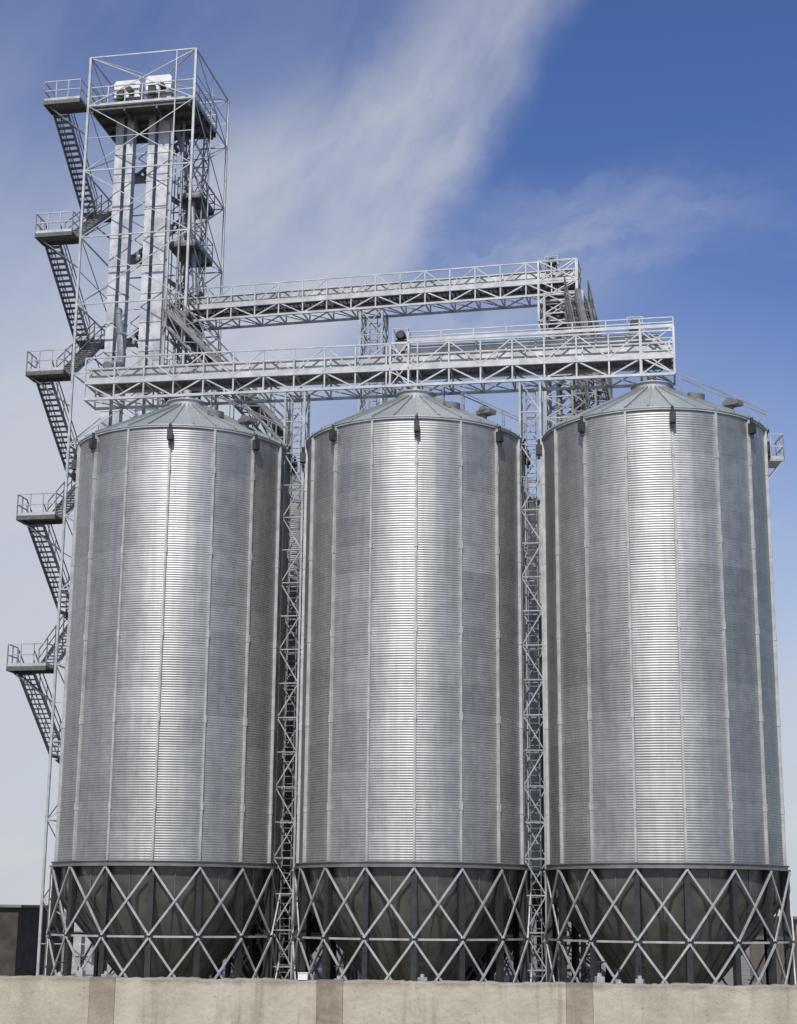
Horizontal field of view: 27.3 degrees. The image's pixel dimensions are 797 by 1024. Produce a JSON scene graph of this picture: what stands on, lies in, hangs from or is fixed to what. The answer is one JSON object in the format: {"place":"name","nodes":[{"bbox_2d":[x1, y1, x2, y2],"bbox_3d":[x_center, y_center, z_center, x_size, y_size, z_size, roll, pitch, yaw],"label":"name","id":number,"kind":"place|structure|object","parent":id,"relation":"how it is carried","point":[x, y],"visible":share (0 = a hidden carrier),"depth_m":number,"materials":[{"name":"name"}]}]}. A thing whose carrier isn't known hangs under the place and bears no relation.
{"place":"outdoors","nodes":[
{"label":"outdoors","id":0,"kind":"place"},
{"bbox_2d":[0,975,796,1023],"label":"concrete wall","id":1,"kind":"structure","parent":0,"point":[46,999],"depth_m":30.60,"materials":[{"name":"beige concrete"}]},
{"bbox_2d":[297,972,309,979],"bbox_3d":[-1.779,8.745,30.903,0.235,0.135,0.160,-1,-14,5],"label":"junction box","id":2,"kind":"object","parent":1,"relation":"on","point":[302,975],"visible":1,"depth_m":30.84,"materials":[{"name":"white paint"}]},
{"bbox_2d":[0,0,796,915],"label":"sky","id":3,"kind":"structure","parent":0,"point":[651,145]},
{"bbox_2d":[61,911,755,1023],"bbox_3d":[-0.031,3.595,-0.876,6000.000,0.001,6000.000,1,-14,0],"label":"ground","id":4,"kind":"structure","parent":0,"point":[745,972],"depth_m":111.76,"materials":[{"name":"grey concrete"}]},
{"bbox_2d":[0,905,63,975],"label":"workshop","id":5,"kind":"structure","parent":4,"relation":"on","point":[19,928],"depth_m":86.83,"materials":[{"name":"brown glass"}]},
{"bbox_2d":[55,962,65,975],"bbox_3d":[-12.321,17.441,60.156,0.657,1.798,0.394,1,-14,0],"label":"standpipe","id":6,"kind":"object","parent":4,"relation":"on","point":[59,973],"visible":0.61,"depth_m":60.23,"materials":[{"name":"metal"}]},
{"bbox_2d":[75,956,87,976],"bbox_3d":[-11.612,17.328,60.125,0.441,2.013,0.736,-3,-14,15],"label":"standpipe","id":7,"kind":"object","parent":4,"relation":"on","point":[80,972],"visible":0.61,"depth_m":60.04,"materials":[{"name":"metal"}]},
{"bbox_2d":[101,961,111,976],"bbox_3d":[-10.869,17.444,60.230,0.676,1.851,0.406,-8,-16,30],"label":"standpipe","id":8,"kind":"object","parent":4,"relation":"on","point":[105,974],"visible":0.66,"depth_m":60.22,"materials":[{"name":"metal"}]},
{"bbox_2d":[71,80,144,976],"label":"bucket elevator","id":9,"kind":"object","parent":4,"relation":"on","point":[117,288],"visible":0.38,"depth_m":86.95,"materials":[{"name":"white paint"}]},
{"bbox_2d":[6,47,229,975],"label":"elevator tower","id":10,"kind":"structure","parent":4,"relation":"on","point":[191,119],"depth_m":86.82,"materials":[{"name":"metal"}]},
{"bbox_2d":[181,159,190,363],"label":"grain spout","id":11,"kind":"object","parent":10,"relation":"attached to","point":[185,263],"visible":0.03,"depth_m":89.24,"materials":[{"name":"metal"}]},
{"bbox_2d":[175,125,198,296],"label":"grain spout","id":12,"kind":"object","parent":10,"relation":"attached to","point":[193,220],"visible":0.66,"depth_m":88.13,"materials":[{"name":"metal"}]},
{"bbox_2d":[163,289,292,451],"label":"conveyor gallery","id":13,"kind":"object","parent":10,"relation":"attached to","point":[174,320],"visible":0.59,"depth_m":83.32,"materials":[{"name":"metal"}]},
{"bbox_2d":[183,255,581,331],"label":"conveyor gallery","id":14,"kind":"object","parent":10,"relation":"attached to","point":[551,278],"visible":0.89,"depth_m":84.21,"materials":[{"name":"metal"}]},
{"bbox_2d":[107,74,174,976],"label":"bucket elevator","id":15,"kind":"object","parent":4,"relation":"on","point":[152,316],"visible":0.34,"depth_m":86.79,"materials":[{"name":"white paint"}]},
{"bbox_2d":[43,390,297,978],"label":"grain silo","id":16,"kind":"object","parent":4,"relation":"on","point":[163,865],"visible":0.93,"depth_m":65.75,"materials":[{"name":"metal"}]},
{"bbox_2d":[83,316,675,409],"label":"conveyor gallery","id":17,"kind":"object","parent":16,"relation":"on","point":[637,350],"visible":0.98,"depth_m":71.01,"materials":[{"name":"metal"}]},
{"bbox_2d":[102,307,124,367],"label":"grain spout","id":18,"kind":"object","parent":17,"relation":"attached to","point":[119,336],"visible":0.91,"depth_m":81.70,"materials":[{"name":"metal"}]},
{"bbox_2d":[211,472,354,979],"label":"grain silo","id":19,"kind":"object","parent":4,"relation":"on","point":[315,930],"visible":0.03,"depth_m":76.80,"materials":[{"name":"metal"}]},
{"bbox_2d":[270,391,310,979],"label":"lattice mast","id":20,"kind":"object","parent":4,"relation":"on","point":[295,753],"visible":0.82,"depth_m":68.60,"materials":[{"name":"metal"}]},
{"bbox_2d":[334,966,343,979],"bbox_3d":[-2.245,17.176,58.708,0.657,1.798,0.394,13,-19,-42],"label":"standpipe","id":21,"kind":"object","parent":4,"relation":"on","point":[338,977],"visible":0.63,"depth_m":58.87,"materials":[{"name":"metal"}]},
{"bbox_2d":[349,308,388,979],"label":"lattice mast","id":22,"kind":"object","parent":4,"relation":"on","point":[363,407],"visible":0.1,"depth_m":83.83,"materials":[{"name":"metal"}]},
{"bbox_2d":[290,381,533,982],"bbox_3d":[0.638,7.043,68.070,10.600,26.070,10.600,1,-14,0],"label":"grain silo","id":23,"kind":"object","parent":4,"relation":"on","point":[410,833],"visible":0.99,"depth_m":64.31,"materials":[{"name":"metal"}]},
{"bbox_2d":[417,963,427,980],"bbox_3d":[0.916,17.096,58.494,0.418,1.905,0.696,8,-15,-27],"label":"standpipe","id":24,"kind":"object","parent":4,"relation":"on","point":[421,978],"visible":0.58,"depth_m":58.67,"materials":[{"name":"metal"}]},
{"bbox_2d":[465,475,545,981],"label":"grain silo","id":25,"kind":"object","parent":4,"relation":"on","point":[535,815],"visible":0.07,"depth_m":76.27,"materials":[{"name":"metal"}]},
{"bbox_2d":[519,381,546,981],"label":"lattice mast","id":26,"kind":"object","parent":4,"relation":"on","point":[540,417],"visible":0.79,"depth_m":67.08,"materials":[{"name":"metal"}]},
{"bbox_2d":[543,290,599,982],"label":"lattice mast","id":27,"kind":"object","parent":4,"relation":"on","point":[559,402],"visible":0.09,"depth_m":81.14,"materials":[{"name":"metal"}]},
{"bbox_2d":[571,373,605,982],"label":"lattice mast","id":28,"kind":"object","parent":4,"relation":"on","point":[574,408],"visible":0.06,"depth_m":77.49,"materials":[{"name":"metal"}]},
{"bbox_2d":[564,277,612,410],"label":"conveyor gallery","id":29,"kind":"object","parent":28,"relation":"on","point":[590,309],"visible":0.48,"depth_m":80.33,"materials":[{"name":"metal"}]},
{"bbox_2d":[593,961,605,982],"bbox_3d":[7.201,16.825,57.499,0.755,2.067,0.453,3,-14,-12],"label":"standpipe","id":30,"kind":"object","parent":4,"relation":"on","point":[599,977],"visible":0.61,"depth_m":57.51,"materials":[{"name":"metal"}]},
{"bbox_2d":[613,969,624,983],"bbox_3d":[7.759,17.008,57.660,0.394,1.798,0.657,0,-14,3],"label":"standpipe","id":31,"kind":"object","parent":4,"relation":"on","point":[618,980],"visible":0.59,"depth_m":57.62,"materials":[{"name":"metal"}]},
{"bbox_2d":[633,964,645,983],"bbox_3d":[8.316,16.858,57.404,0.723,1.977,0.433,-4,-14,18],"label":"standpipe","id":32,"kind":"object","parent":4,"relation":"on","point":[639,980],"visible":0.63,"depth_m":57.40,"materials":[{"name":"metal"}]},
{"bbox_2d":[536,372,795,985],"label":"grain silo","id":33,"kind":"object","parent":4,"relation":"on","point":[666,840],"visible":0.97,"depth_m":62.89,"materials":[{"name":"metal"}]},
{"bbox_2d":[749,916,796,984],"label":"storehouse","id":34,"kind":"structure","parent":4,"relation":"on","point":[756,952],"depth_m":88.61,"materials":[{"name":"brown glass"}]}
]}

